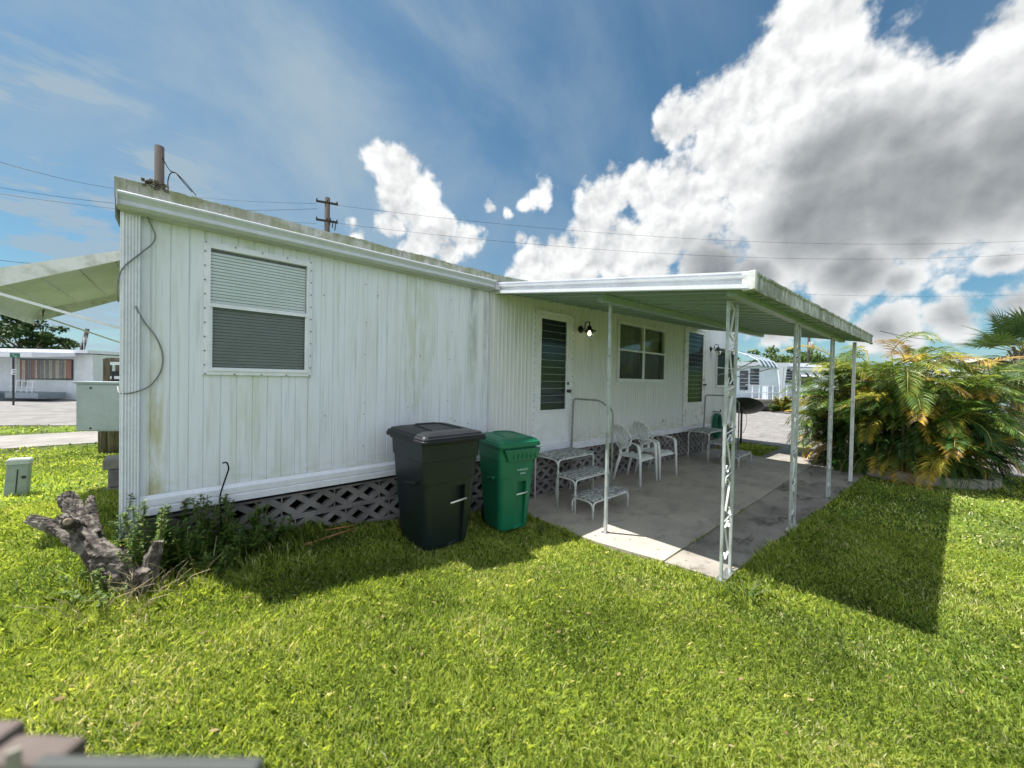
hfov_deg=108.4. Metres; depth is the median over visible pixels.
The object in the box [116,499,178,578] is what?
weed
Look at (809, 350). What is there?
utility pole
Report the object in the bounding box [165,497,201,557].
weed
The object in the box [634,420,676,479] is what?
garden chair
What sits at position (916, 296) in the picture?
overhead wire
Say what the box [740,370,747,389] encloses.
window
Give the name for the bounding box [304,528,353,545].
stick
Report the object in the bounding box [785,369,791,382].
window
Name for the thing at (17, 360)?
porch door
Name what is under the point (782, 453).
walkway
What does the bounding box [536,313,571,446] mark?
door
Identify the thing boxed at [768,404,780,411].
shrub
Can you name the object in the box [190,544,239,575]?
weed
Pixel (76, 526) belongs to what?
tree stump
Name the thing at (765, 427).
road
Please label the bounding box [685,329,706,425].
door
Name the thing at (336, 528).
stick
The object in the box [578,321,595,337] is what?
wall lamp
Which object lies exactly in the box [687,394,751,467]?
portable steps
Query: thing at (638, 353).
window
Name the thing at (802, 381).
window
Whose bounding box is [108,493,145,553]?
weed
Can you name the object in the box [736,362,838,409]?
mobile home
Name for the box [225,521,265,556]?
weed
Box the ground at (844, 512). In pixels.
[0,392,1023,767]
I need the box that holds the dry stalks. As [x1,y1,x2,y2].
[10,536,220,623]
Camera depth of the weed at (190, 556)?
2.33 m
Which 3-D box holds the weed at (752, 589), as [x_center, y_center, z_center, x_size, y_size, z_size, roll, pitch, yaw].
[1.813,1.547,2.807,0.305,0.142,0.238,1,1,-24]
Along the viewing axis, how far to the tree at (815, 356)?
55.57 m
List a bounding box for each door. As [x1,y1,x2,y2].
[16,359,25,387]
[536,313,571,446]
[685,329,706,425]
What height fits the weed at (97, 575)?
0.238 m
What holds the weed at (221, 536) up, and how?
on the ground at (844, 512)
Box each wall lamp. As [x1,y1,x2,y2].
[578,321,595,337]
[710,344,721,354]
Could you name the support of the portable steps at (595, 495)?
on the patio slab at (646, 519)
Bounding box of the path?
[0,431,97,448]
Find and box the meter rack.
[103,358,119,380]
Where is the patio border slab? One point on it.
(766, 516)
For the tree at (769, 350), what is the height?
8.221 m
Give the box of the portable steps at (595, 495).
[534,398,628,520]
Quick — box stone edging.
[834,455,1001,489]
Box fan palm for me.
[945,306,1023,446]
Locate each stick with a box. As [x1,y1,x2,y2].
[304,525,353,533]
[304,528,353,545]
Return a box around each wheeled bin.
[386,422,485,551]
[479,430,540,530]
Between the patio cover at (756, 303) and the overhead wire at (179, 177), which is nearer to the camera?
the patio cover at (756, 303)
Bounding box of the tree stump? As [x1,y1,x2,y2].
[24,490,163,605]
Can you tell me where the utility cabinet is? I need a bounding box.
[73,381,118,453]
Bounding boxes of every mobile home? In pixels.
[0,176,778,552]
[0,348,119,399]
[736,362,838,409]
[789,368,836,410]
[910,358,1012,412]
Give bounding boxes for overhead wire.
[0,187,300,209]
[1,162,108,187]
[3,194,297,222]
[162,158,195,194]
[167,172,191,191]
[338,205,1014,243]
[338,223,1023,258]
[811,294,1002,296]
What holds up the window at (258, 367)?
in the mobile home at (270, 360)
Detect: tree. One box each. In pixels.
[0,314,80,349]
[0,336,18,346]
[737,345,806,362]
[755,348,824,362]
[778,351,827,362]
[813,357,850,391]
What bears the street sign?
on the road
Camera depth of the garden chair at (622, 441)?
5.98 m
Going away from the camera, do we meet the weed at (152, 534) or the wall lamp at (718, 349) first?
the weed at (152, 534)
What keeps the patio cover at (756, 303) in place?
on the patio border slab
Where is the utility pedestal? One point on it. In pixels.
(18, 475)
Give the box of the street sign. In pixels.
[10,353,19,404]
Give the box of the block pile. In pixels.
[102,455,118,490]
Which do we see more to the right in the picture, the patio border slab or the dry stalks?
the patio border slab
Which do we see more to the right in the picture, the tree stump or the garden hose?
the garden hose
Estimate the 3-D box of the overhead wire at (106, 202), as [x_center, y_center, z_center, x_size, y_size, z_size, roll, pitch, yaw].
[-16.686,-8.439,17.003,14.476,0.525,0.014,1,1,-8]
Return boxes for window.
[16,358,72,379]
[203,240,311,375]
[616,320,665,381]
[715,350,733,386]
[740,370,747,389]
[750,369,758,384]
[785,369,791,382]
[801,376,810,385]
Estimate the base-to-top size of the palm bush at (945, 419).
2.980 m
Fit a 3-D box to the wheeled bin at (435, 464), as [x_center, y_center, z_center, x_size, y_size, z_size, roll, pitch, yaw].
[-0.703,0.892,3.339,0.644,1.047,0.735,0,1,-42]
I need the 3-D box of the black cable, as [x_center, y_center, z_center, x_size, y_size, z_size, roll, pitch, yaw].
[-2.129,0.873,2.730,0.059,0.598,0.021,0,1,-41]
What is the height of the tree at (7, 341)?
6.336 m
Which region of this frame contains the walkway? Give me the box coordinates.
[760,447,842,468]
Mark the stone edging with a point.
(987, 483)
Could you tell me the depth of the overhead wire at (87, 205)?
16.56 m
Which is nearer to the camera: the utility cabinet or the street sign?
the utility cabinet
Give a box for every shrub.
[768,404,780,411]
[773,396,791,412]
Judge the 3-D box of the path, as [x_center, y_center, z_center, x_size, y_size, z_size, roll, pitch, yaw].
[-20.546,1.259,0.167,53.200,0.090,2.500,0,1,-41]
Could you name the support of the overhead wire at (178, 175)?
attached to the utility pole at (159, 150)
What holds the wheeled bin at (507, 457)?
on the ground at (844, 512)
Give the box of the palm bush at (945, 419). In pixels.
[777,331,1023,496]
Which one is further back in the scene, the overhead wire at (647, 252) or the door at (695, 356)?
the overhead wire at (647, 252)
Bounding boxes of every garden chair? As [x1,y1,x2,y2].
[612,423,657,486]
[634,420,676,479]
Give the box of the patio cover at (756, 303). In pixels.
[495,270,873,582]
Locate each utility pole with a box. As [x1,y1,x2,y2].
[80,328,89,349]
[154,144,164,185]
[316,197,337,231]
[807,338,814,362]
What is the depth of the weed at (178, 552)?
2.37 m
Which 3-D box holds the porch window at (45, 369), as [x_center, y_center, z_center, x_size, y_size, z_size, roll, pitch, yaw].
[-25.616,-0.808,20.241,3.061,1.126,0.080,1,1,0]
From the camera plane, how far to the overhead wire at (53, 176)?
12.28 m
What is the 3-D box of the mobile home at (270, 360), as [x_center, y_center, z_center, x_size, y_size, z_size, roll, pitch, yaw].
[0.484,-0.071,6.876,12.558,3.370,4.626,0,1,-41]
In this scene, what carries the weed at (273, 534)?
on the ground at (844, 512)
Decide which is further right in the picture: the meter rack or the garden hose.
the garden hose
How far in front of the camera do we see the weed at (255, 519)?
2.74 m
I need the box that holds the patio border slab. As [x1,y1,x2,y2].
[664,465,863,577]
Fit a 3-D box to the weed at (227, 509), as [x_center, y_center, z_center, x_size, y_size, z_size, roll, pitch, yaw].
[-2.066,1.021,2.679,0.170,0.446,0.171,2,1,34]
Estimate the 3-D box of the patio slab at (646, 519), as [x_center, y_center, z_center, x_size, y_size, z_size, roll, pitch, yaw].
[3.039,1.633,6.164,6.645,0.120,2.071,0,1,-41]
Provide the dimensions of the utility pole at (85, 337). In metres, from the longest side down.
4.754 x 0.275 x 0.268 m
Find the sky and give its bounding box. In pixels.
[0,0,1023,381]
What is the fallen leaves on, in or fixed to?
on the ground at (844, 512)
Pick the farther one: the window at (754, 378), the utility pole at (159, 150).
the window at (754, 378)
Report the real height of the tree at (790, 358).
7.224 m
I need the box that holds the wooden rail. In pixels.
[0,720,263,767]
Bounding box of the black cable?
[219,462,228,530]
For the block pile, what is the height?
0.520 m
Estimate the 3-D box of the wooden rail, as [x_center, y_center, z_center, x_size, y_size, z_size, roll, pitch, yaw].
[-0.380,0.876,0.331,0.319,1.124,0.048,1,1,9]
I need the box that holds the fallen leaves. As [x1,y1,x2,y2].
[18,456,1010,767]
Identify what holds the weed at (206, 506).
on the ground at (844, 512)
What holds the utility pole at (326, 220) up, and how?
on the road
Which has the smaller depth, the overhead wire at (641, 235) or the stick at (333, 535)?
the stick at (333, 535)
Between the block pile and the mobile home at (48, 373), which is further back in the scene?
the mobile home at (48, 373)
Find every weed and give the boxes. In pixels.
[55,559,172,606]
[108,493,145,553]
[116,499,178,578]
[131,510,190,561]
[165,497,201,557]
[165,519,208,570]
[180,544,225,577]
[188,494,224,552]
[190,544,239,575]
[193,518,243,560]
[210,494,238,546]
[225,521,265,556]
[237,503,270,541]
[243,524,282,550]
[267,513,293,540]
[537,521,546,533]
[726,576,772,597]
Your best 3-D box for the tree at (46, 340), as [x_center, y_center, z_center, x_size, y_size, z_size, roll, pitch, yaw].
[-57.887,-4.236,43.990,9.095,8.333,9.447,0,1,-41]
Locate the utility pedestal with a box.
[3,457,33,496]
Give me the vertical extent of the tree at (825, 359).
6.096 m
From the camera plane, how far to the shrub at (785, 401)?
20.31 m
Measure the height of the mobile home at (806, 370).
2.604 m
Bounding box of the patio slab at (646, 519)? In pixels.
[527,448,811,562]
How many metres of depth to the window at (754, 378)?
22.94 m
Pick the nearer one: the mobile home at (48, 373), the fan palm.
the fan palm
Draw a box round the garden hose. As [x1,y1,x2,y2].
[712,413,721,438]
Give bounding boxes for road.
[0,399,1023,477]
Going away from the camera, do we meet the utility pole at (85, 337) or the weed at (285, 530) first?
the weed at (285, 530)
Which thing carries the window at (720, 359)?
in the mobile home at (270, 360)
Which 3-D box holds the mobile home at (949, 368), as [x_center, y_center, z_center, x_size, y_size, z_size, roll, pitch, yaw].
[34.001,0.133,25.952,7.279,3.520,4.500,1,1,0]
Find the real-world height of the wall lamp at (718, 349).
0.250 m
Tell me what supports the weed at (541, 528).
on the ground at (844, 512)
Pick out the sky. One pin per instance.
(883, 134)

